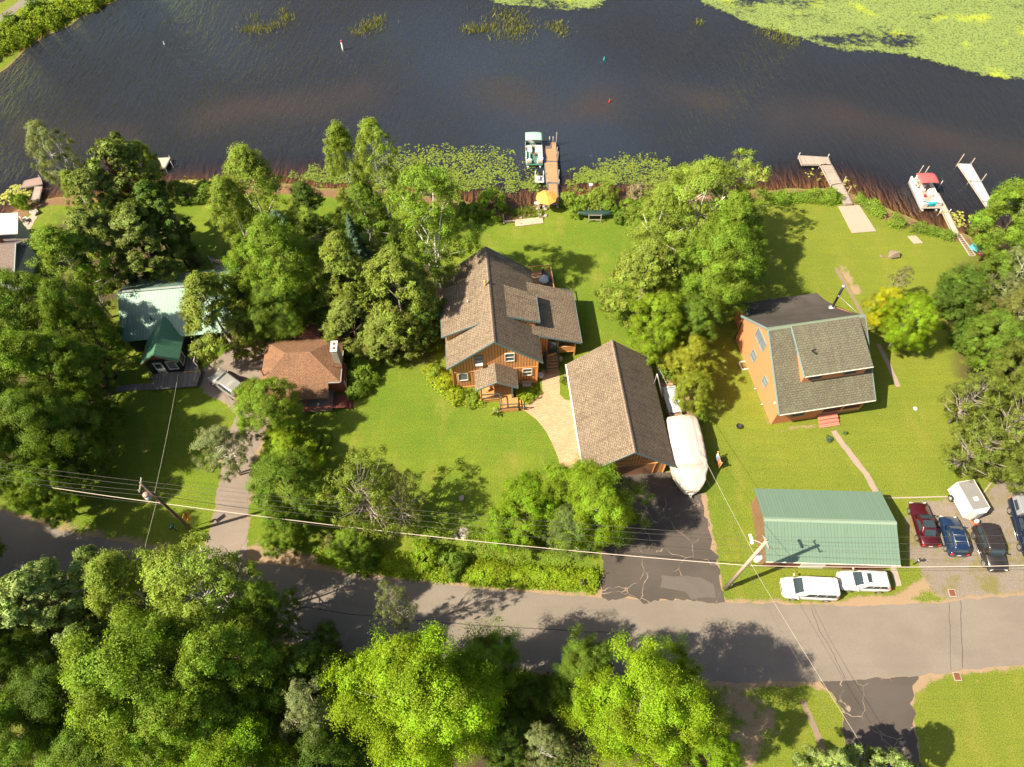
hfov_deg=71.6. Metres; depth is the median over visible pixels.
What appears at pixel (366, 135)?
birch tree
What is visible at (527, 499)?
leafy tree
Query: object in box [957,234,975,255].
rail track
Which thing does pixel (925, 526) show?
parked car
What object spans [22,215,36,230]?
path
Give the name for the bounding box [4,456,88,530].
leafy tree
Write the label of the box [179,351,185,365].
window
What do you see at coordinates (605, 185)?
shrub
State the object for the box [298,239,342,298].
leafy tree
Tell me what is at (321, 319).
shrub
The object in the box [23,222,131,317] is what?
birch tree
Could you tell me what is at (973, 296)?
leafy tree
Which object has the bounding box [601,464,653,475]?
garage door
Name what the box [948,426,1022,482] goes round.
leafy tree
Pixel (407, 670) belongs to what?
maple tree
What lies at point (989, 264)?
leafy tree
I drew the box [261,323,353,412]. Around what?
hip roof house
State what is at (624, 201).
shrub
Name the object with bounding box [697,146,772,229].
thinning tree
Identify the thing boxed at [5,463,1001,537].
overhead wire
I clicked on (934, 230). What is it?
hedge
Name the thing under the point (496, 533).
overhead wire
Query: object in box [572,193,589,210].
shrub
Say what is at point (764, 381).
window
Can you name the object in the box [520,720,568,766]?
birch tree
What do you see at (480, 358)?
window
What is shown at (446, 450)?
ground
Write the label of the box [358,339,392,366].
shrub
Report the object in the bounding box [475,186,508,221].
shrub
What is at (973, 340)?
leafy tree
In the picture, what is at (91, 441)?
leafy tree
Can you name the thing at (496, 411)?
spiky plant
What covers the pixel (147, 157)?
leafy tree
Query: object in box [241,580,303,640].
tree
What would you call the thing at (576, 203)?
hedge
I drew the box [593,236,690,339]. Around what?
tree
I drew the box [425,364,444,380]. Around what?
shrub
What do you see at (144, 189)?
pine tree
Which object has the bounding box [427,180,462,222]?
birch tree
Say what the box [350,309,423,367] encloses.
cedar tree
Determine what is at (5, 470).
leafy tree
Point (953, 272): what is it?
bank plants
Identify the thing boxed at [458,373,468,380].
window
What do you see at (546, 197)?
patio umbrella
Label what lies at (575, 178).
reeds
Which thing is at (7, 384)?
leafy tree
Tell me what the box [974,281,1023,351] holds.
birch tree
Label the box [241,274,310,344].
maple tree
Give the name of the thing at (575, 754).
undergrowth
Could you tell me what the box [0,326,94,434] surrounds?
leafy tree
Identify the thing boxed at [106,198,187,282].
pine tree
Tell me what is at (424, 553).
shrub
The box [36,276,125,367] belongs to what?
leafy tree
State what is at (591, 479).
maple tree
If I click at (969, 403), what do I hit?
thinning tree
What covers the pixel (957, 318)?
shrub
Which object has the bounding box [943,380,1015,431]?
leafy tree
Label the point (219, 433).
birch tree
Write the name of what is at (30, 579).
tree
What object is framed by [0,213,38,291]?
lakeside house
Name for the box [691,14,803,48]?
reeds
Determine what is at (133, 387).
path
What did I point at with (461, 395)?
shrub
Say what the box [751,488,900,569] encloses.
long garage
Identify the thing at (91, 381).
leafy tree
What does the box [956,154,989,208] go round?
dock
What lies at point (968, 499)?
cargo trailer
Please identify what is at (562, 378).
shrub
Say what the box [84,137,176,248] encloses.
pine tree
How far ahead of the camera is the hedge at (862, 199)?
91.03 m
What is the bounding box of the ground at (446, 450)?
[0,0,1023,766]
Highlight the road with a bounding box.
[0,511,1023,682]
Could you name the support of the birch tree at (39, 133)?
on the ground at (446, 450)
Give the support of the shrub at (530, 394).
on the ground at (446, 450)
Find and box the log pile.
[656,369,681,417]
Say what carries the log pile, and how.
on the ground at (446, 450)
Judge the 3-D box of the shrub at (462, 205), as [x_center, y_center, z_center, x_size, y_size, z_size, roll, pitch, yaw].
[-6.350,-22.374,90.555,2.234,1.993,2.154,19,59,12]
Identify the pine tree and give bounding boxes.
[0,592,60,647]
[60,621,131,669]
[61,207,142,293]
[62,168,145,256]
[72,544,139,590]
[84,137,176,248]
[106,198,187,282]
[109,130,145,184]
[134,178,197,268]
[267,209,304,263]
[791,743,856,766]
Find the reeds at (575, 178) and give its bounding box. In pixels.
[289,167,617,192]
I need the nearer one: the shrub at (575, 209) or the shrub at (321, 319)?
the shrub at (321, 319)
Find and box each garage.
[565,340,675,475]
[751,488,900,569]
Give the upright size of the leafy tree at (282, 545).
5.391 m
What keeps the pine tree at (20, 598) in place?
on the ground at (446, 450)
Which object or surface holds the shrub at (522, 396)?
on the ground at (446, 450)
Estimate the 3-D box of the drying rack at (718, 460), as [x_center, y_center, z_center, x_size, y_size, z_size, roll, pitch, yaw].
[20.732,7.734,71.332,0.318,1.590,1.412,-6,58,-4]
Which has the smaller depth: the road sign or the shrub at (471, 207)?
the road sign
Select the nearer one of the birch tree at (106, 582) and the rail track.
the birch tree at (106, 582)
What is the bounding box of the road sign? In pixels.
[182,511,195,525]
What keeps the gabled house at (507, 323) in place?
on the ground at (446, 450)
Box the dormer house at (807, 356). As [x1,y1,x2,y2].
[734,284,875,428]
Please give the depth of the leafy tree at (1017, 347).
71.27 m
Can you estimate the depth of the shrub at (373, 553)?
65.32 m
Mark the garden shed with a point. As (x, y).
(106, 378)
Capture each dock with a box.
[20,175,43,201]
[158,156,173,172]
[543,133,559,204]
[797,152,852,204]
[919,165,959,235]
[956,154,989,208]
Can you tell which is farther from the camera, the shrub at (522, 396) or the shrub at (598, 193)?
the shrub at (598, 193)
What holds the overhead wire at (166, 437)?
attached to the utility pole at (166, 506)
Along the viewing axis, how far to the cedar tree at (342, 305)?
74.21 m
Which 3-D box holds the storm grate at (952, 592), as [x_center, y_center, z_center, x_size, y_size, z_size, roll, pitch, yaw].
[40.245,19.144,64.913,0.640,0.065,0.720,0,57,0]
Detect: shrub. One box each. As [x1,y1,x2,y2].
[8,192,23,208]
[13,193,33,210]
[94,400,125,428]
[166,179,186,200]
[174,182,198,205]
[190,177,212,203]
[269,426,318,455]
[310,427,333,453]
[315,306,345,338]
[317,531,336,551]
[343,539,381,578]
[345,376,372,400]
[346,351,380,385]
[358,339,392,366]
[409,539,448,572]
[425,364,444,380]
[436,372,458,389]
[436,542,473,584]
[448,386,468,407]
[456,200,470,214]
[460,201,483,223]
[465,391,480,409]
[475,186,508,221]
[515,392,531,404]
[522,385,542,401]
[559,376,566,384]
[560,190,580,205]
[567,205,580,219]
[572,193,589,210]
[584,186,604,209]
[595,178,620,204]
[596,199,617,214]
[613,209,629,225]
[619,197,636,214]
[626,180,651,207]
[633,194,664,218]
[653,356,683,383]
[826,435,832,442]
[938,308,963,331]
[946,325,975,356]
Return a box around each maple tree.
[0,380,126,498]
[0,686,90,766]
[2,648,140,758]
[24,454,76,499]
[31,702,138,766]
[156,709,338,766]
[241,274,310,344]
[311,613,535,766]
[445,633,523,715]
[532,452,654,554]
[544,622,615,716]
[554,627,732,766]
[860,285,906,331]
[870,291,941,352]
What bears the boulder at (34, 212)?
on the ground at (446, 450)
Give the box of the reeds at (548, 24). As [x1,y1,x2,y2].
[544,19,572,38]
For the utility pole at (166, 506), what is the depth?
61.02 m
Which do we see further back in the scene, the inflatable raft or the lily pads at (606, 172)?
the lily pads at (606, 172)
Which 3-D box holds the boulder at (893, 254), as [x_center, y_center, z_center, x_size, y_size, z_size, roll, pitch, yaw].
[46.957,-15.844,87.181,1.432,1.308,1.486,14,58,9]
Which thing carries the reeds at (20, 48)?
on the water
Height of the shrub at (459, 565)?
2.492 m
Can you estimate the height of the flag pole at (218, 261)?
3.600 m
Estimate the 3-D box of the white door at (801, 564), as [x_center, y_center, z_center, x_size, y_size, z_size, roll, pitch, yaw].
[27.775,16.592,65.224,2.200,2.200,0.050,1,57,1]
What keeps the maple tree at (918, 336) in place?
on the ground at (446, 450)
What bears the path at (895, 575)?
on the ground at (446, 450)
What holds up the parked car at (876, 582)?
on the ground at (446, 450)
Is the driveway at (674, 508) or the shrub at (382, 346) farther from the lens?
the shrub at (382, 346)
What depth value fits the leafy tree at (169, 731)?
47.30 m
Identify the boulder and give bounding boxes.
[29,209,38,215]
[458,527,470,540]
[888,250,899,258]
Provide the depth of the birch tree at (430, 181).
71.23 m
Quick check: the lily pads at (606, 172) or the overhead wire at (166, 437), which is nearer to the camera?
the overhead wire at (166, 437)
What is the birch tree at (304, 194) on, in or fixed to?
on the ground at (446, 450)
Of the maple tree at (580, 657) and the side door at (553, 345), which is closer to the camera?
the maple tree at (580, 657)
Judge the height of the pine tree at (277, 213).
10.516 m
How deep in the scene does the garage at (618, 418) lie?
70.12 m
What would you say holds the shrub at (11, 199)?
on the ground at (446, 450)
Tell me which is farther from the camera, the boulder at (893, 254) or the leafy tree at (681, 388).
the boulder at (893, 254)
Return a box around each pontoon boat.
[525,132,542,167]
[908,173,942,210]
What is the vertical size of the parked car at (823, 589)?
1.776 m
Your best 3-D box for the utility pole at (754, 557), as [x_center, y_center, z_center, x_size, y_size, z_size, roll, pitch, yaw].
[19.417,15.409,60.200,2.001,12.640,0.915,23,60,14]
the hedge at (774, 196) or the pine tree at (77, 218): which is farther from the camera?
the hedge at (774, 196)
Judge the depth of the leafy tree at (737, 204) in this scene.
77.11 m
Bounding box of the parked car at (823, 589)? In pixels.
[779,573,840,601]
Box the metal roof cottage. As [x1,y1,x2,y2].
[117,260,243,390]
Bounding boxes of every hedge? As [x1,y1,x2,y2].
[558,194,616,213]
[757,185,844,206]
[853,192,886,219]
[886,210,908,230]
[909,221,958,243]
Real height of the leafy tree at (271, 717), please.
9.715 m
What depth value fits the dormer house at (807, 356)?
72.00 m
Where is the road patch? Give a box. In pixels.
[660,575,715,599]
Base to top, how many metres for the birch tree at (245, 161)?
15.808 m
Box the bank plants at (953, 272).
[937,265,989,369]
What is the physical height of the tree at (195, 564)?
16.793 m
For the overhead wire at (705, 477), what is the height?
4.870 m
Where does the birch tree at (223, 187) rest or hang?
on the ground at (446, 450)
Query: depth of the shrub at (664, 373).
76.19 m
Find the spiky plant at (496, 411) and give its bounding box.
[491,407,503,416]
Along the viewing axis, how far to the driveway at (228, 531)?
70.77 m
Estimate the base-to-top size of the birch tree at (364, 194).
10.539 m
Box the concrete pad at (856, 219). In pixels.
[838,205,875,232]
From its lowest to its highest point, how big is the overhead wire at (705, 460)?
4.154 m
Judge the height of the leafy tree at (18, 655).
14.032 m
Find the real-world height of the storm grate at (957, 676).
0.065 m
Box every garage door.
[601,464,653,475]
[767,563,796,567]
[841,565,869,569]
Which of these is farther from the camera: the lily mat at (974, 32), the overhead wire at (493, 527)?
the lily mat at (974, 32)
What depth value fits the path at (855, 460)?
72.14 m
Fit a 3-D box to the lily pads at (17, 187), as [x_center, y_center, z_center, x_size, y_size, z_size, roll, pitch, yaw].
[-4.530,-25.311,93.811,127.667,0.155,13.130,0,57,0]
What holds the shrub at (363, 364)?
on the ground at (446, 450)
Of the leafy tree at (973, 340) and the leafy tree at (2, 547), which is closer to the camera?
the leafy tree at (2, 547)
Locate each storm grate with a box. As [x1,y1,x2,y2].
[947,589,956,596]
[952,672,961,680]
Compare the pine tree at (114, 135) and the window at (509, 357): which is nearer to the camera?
the window at (509, 357)
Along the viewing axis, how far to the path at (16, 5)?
116.82 m
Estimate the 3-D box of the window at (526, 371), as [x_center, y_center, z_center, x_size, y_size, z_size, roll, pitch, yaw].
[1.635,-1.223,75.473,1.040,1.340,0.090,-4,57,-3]
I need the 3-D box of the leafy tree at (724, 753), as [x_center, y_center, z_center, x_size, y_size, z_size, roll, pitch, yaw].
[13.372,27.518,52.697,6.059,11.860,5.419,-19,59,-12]
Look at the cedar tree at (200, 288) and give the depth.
72.50 m
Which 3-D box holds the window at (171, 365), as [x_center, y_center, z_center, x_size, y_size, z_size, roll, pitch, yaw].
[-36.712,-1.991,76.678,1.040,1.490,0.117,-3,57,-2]
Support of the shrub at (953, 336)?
on the ground at (446, 450)
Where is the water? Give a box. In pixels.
[0,0,1023,220]
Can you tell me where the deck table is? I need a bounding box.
[539,275,548,284]
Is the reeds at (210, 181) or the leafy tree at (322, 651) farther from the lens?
the reeds at (210, 181)
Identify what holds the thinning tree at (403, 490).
on the ground at (446, 450)
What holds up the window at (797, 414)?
in the dormer house at (807, 356)
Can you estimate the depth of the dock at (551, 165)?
95.68 m
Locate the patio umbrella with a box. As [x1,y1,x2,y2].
[536,190,556,209]
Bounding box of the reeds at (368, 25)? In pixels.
[341,13,398,37]
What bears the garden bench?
on the ground at (446, 450)
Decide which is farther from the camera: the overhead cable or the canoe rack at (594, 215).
the canoe rack at (594, 215)
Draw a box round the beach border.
[502,214,514,222]
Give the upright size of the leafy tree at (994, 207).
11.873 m
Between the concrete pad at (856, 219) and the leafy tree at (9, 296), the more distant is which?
the concrete pad at (856, 219)
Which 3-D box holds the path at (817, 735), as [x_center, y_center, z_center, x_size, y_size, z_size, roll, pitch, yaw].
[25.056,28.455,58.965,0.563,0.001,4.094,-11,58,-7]
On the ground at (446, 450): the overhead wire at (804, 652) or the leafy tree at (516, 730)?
the leafy tree at (516, 730)
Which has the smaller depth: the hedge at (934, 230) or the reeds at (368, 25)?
the hedge at (934, 230)
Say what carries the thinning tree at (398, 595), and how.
on the ground at (446, 450)
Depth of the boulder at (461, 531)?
67.69 m
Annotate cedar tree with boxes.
[177,270,262,366]
[313,227,379,327]
[319,293,371,357]
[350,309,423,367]
[356,246,446,358]
[405,297,442,353]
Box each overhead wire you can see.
[0,479,928,559]
[2,467,993,543]
[3,475,926,551]
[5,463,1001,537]
[5,484,1013,569]
[154,372,178,493]
[659,381,748,554]
[663,377,753,552]
[747,572,843,737]
[751,564,859,741]
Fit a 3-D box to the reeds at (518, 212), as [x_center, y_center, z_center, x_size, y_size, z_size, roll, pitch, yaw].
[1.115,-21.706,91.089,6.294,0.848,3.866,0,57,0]
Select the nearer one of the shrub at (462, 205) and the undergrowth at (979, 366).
the undergrowth at (979, 366)
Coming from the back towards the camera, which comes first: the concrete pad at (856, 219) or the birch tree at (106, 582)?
the concrete pad at (856, 219)
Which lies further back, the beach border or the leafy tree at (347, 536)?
the beach border
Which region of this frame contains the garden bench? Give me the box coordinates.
[522,381,530,388]
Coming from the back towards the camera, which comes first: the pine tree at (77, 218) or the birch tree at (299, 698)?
the pine tree at (77, 218)
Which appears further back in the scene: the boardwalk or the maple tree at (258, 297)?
the boardwalk
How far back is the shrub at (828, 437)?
73.15 m
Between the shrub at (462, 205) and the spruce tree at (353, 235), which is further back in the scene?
the shrub at (462, 205)
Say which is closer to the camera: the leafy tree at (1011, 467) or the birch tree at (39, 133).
the leafy tree at (1011, 467)
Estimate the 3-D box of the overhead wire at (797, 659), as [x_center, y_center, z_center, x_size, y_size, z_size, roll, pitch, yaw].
[22.357,21.175,56.756,0.018,0.619,14.184,-19,59,-12]
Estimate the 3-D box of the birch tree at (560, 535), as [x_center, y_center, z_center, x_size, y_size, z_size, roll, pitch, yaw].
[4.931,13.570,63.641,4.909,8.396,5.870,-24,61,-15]
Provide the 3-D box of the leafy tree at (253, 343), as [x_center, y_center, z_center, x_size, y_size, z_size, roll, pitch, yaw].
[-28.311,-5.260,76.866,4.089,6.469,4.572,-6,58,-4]
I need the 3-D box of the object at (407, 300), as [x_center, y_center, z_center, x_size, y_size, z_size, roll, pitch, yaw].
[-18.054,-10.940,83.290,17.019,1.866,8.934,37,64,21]
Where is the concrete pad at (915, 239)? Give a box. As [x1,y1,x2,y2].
[908,236,922,243]
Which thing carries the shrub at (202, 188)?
on the ground at (446, 450)
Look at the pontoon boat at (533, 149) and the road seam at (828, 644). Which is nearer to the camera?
the road seam at (828, 644)
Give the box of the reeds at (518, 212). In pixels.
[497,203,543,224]
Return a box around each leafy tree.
[0,266,84,358]
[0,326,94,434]
[0,372,56,462]
[0,424,66,511]
[0,537,10,563]
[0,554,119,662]
[0,617,64,716]
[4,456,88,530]
[20,327,119,410]
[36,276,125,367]
[49,422,121,487]
[52,601,233,766]
[123,652,251,766]
[128,139,165,186]
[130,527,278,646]
[172,593,305,733]
[216,211,344,315]
[229,316,265,359]
[229,375,305,442]
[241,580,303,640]
[244,444,329,532]
[244,665,315,735]
[249,424,325,475]
[258,498,308,559]
[278,719,369,766]
[282,618,351,703]
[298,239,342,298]
[323,514,372,573]
[479,706,532,766]
[484,467,569,560]
[502,665,549,726]
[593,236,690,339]
[625,289,698,365]
[656,331,718,389]
[664,218,769,315]
[664,293,722,347]
[666,716,745,766]
[672,368,715,416]
[691,190,770,281]
[696,412,707,425]
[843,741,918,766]
[925,263,998,320]
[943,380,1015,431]
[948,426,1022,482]
[952,250,1023,305]
[957,305,1023,368]
[965,174,1023,260]
[978,340,1023,408]
[992,437,1023,494]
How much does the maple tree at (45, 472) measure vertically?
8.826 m
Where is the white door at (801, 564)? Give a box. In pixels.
[798,564,826,568]
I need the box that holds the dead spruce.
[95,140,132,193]
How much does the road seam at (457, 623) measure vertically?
0.001 m
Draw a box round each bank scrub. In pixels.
[0,0,47,40]
[0,0,110,57]
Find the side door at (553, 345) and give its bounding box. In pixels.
[548,340,557,352]
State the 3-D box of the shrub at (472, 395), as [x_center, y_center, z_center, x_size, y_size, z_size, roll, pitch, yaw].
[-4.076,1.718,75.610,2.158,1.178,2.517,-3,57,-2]
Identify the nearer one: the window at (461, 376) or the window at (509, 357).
the window at (509, 357)
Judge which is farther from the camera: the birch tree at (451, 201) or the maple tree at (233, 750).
the birch tree at (451, 201)
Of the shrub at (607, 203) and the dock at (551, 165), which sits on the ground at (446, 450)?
the shrub at (607, 203)
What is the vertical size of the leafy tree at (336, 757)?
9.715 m
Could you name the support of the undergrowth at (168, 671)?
on the ground at (446, 450)
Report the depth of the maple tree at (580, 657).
52.49 m
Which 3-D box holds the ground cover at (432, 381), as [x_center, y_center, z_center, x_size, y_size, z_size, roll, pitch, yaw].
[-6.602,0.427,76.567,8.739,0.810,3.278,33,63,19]
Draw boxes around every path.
[0,0,27,19]
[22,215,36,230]
[116,383,151,391]
[520,370,579,467]
[800,700,826,752]
[831,430,878,491]
[835,268,862,313]
[877,344,899,386]
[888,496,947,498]
[890,566,901,585]
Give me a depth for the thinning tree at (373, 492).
61.58 m
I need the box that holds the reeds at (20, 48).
[0,0,113,59]
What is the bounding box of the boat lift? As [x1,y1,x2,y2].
[535,171,543,182]
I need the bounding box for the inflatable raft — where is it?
[969,243,980,252]
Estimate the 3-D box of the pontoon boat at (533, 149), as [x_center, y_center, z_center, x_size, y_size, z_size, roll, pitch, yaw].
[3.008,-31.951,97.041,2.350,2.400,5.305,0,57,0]
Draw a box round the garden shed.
[97,366,117,395]
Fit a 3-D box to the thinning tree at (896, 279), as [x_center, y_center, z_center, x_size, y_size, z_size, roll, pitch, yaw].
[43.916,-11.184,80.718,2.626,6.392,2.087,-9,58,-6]
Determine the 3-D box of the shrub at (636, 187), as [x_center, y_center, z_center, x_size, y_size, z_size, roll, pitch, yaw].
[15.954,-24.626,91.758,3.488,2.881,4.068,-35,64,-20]
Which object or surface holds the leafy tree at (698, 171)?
on the ground at (446, 450)
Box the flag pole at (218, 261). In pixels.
[207,255,221,268]
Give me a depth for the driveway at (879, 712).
59.53 m
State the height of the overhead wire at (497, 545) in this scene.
2.895 m
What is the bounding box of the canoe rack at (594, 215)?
[588,207,601,222]
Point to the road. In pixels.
(738, 642)
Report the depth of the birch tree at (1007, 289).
75.41 m
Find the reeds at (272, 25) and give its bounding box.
[232,7,293,34]
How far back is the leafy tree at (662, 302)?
73.53 m
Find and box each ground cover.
[421,362,484,409]
[461,526,576,572]
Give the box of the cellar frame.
[738,361,747,370]
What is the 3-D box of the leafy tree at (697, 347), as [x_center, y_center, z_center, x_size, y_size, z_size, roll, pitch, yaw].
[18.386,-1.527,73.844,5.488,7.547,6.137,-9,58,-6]
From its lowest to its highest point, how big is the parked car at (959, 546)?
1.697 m
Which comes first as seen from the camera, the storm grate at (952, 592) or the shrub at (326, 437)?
the storm grate at (952, 592)
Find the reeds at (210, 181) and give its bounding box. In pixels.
[166,176,283,188]
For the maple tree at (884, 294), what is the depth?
76.55 m
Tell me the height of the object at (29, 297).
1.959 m
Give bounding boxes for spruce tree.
[168,212,205,268]
[345,213,370,268]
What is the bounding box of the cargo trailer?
[947,479,989,524]
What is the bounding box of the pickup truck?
[1007,495,1023,556]
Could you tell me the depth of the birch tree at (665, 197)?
79.66 m
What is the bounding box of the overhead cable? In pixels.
[2,479,1023,566]
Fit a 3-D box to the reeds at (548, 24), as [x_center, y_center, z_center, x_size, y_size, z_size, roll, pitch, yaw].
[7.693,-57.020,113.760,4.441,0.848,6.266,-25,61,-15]
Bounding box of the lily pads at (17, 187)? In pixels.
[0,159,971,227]
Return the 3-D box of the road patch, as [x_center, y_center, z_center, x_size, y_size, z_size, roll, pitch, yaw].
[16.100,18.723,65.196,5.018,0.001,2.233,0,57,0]
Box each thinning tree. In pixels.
[315,441,402,540]
[361,470,427,540]
[373,578,418,631]
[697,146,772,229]
[887,265,914,292]
[935,365,1015,432]
[939,410,1023,481]
[966,382,1023,454]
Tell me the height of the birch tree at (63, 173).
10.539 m
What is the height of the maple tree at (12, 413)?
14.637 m
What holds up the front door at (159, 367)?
in the metal roof cottage
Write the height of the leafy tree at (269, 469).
9.715 m
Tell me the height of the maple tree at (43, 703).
13.511 m
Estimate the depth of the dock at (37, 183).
93.58 m
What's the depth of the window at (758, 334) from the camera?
74.00 m
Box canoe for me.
[577,210,612,215]
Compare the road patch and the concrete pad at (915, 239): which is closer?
the road patch
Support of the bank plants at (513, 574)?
on the ground at (446, 450)
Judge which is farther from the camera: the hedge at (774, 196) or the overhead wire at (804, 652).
the hedge at (774, 196)
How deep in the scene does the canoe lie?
89.81 m
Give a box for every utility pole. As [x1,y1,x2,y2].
[138,477,194,532]
[723,534,769,590]
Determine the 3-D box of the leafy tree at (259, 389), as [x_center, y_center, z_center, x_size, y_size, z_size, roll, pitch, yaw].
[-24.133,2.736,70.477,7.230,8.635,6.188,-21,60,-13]
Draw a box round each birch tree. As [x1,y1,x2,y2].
[23,119,93,209]
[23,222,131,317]
[59,169,104,233]
[81,544,183,628]
[187,424,253,482]
[206,174,259,262]
[222,141,301,231]
[278,671,357,755]
[284,180,342,243]
[322,118,373,239]
[331,178,397,249]
[352,116,405,239]
[380,160,482,298]
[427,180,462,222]
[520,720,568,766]
[538,497,595,562]
[621,180,689,259]
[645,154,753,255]
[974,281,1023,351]
[981,242,1023,308]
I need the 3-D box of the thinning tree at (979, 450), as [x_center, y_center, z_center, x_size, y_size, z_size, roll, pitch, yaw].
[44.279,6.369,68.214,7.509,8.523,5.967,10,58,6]
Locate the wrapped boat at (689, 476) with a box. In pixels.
[665,415,707,497]
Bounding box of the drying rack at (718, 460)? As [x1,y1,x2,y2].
[714,451,722,469]
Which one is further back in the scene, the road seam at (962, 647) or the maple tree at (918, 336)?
the maple tree at (918, 336)
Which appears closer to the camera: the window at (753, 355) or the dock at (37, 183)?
the window at (753, 355)
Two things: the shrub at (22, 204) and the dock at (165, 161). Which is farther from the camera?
the dock at (165, 161)
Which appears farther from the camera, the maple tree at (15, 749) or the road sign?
the road sign
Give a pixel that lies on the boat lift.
(539, 179)
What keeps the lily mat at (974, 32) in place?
on the water
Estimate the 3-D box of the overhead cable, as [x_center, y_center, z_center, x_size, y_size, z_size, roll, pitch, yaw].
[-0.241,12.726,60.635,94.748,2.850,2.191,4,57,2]
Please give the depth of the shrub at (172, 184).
91.52 m
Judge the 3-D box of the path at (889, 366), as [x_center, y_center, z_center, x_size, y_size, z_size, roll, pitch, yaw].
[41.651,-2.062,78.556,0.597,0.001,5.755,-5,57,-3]
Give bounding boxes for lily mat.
[491,0,604,9]
[701,0,1023,79]
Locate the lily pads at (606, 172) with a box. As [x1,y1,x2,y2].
[288,142,758,193]
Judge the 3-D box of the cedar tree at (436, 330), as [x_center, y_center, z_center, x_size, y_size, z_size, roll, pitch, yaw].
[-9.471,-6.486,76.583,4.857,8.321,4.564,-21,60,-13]
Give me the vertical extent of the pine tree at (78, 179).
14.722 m
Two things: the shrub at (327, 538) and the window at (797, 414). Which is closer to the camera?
the shrub at (327, 538)
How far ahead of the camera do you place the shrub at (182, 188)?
91.34 m
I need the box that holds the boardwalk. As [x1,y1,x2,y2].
[515,217,542,226]
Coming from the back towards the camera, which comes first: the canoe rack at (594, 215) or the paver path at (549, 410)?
the canoe rack at (594, 215)
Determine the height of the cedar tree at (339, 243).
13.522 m
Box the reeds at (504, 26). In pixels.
[456,4,544,47]
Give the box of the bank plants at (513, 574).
[313,542,600,594]
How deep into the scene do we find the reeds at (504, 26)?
114.22 m
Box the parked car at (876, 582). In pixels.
[836,567,891,593]
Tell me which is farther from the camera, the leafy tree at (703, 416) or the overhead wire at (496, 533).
the leafy tree at (703, 416)
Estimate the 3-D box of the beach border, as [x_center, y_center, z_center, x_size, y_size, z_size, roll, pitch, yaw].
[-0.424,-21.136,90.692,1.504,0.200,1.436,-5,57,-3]
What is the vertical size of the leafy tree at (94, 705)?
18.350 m
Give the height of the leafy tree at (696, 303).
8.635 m
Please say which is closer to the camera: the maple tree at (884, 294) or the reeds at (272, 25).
the maple tree at (884, 294)
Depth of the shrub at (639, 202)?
90.14 m
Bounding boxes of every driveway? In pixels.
[198,347,267,560]
[601,472,724,603]
[821,676,922,766]
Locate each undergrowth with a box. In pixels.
[0,631,368,766]
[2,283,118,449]
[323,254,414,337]
[495,663,612,766]
[961,293,1023,391]
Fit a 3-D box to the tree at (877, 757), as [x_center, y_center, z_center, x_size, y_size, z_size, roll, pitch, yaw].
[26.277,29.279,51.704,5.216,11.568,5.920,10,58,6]
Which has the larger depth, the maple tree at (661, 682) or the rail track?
the rail track
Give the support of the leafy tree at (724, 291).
on the ground at (446, 450)
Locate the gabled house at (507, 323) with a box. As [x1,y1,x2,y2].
[439,246,581,411]
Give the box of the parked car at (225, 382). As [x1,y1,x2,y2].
[208,368,246,400]
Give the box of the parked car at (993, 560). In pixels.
[971,523,1008,572]
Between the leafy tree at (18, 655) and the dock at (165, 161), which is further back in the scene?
the dock at (165, 161)
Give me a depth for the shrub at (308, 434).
72.48 m
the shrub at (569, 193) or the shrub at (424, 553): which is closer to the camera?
the shrub at (424, 553)
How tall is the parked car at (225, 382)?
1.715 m
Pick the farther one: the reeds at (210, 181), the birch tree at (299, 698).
the reeds at (210, 181)
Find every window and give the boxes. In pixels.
[165,361,178,369]
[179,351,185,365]
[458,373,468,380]
[474,355,483,362]
[505,353,514,361]
[522,368,531,375]
[750,349,756,362]
[755,327,766,351]
[761,375,767,387]
[790,412,804,416]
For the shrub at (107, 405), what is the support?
on the ground at (446, 450)
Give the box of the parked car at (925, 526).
[907,502,940,547]
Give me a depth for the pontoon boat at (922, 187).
92.39 m
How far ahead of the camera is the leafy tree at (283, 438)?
68.74 m
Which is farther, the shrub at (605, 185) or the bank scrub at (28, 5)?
the bank scrub at (28, 5)
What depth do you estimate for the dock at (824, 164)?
95.25 m
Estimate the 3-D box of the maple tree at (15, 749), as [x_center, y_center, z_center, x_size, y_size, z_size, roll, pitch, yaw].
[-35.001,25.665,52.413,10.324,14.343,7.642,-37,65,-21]
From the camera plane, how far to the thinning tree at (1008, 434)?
67.71 m
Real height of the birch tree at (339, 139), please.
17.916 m
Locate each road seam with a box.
[304,607,627,633]
[811,608,845,678]
[960,600,962,667]
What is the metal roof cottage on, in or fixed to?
on the ground at (446, 450)
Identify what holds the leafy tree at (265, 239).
on the ground at (446, 450)
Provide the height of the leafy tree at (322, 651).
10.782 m
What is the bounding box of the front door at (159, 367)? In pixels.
[152,363,167,372]
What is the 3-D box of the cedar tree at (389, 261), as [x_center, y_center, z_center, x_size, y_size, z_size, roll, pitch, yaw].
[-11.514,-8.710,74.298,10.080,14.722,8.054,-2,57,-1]
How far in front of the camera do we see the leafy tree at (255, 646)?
50.07 m
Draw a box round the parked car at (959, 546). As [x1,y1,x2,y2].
[936,516,969,556]
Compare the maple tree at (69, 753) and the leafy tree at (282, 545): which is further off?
the leafy tree at (282, 545)

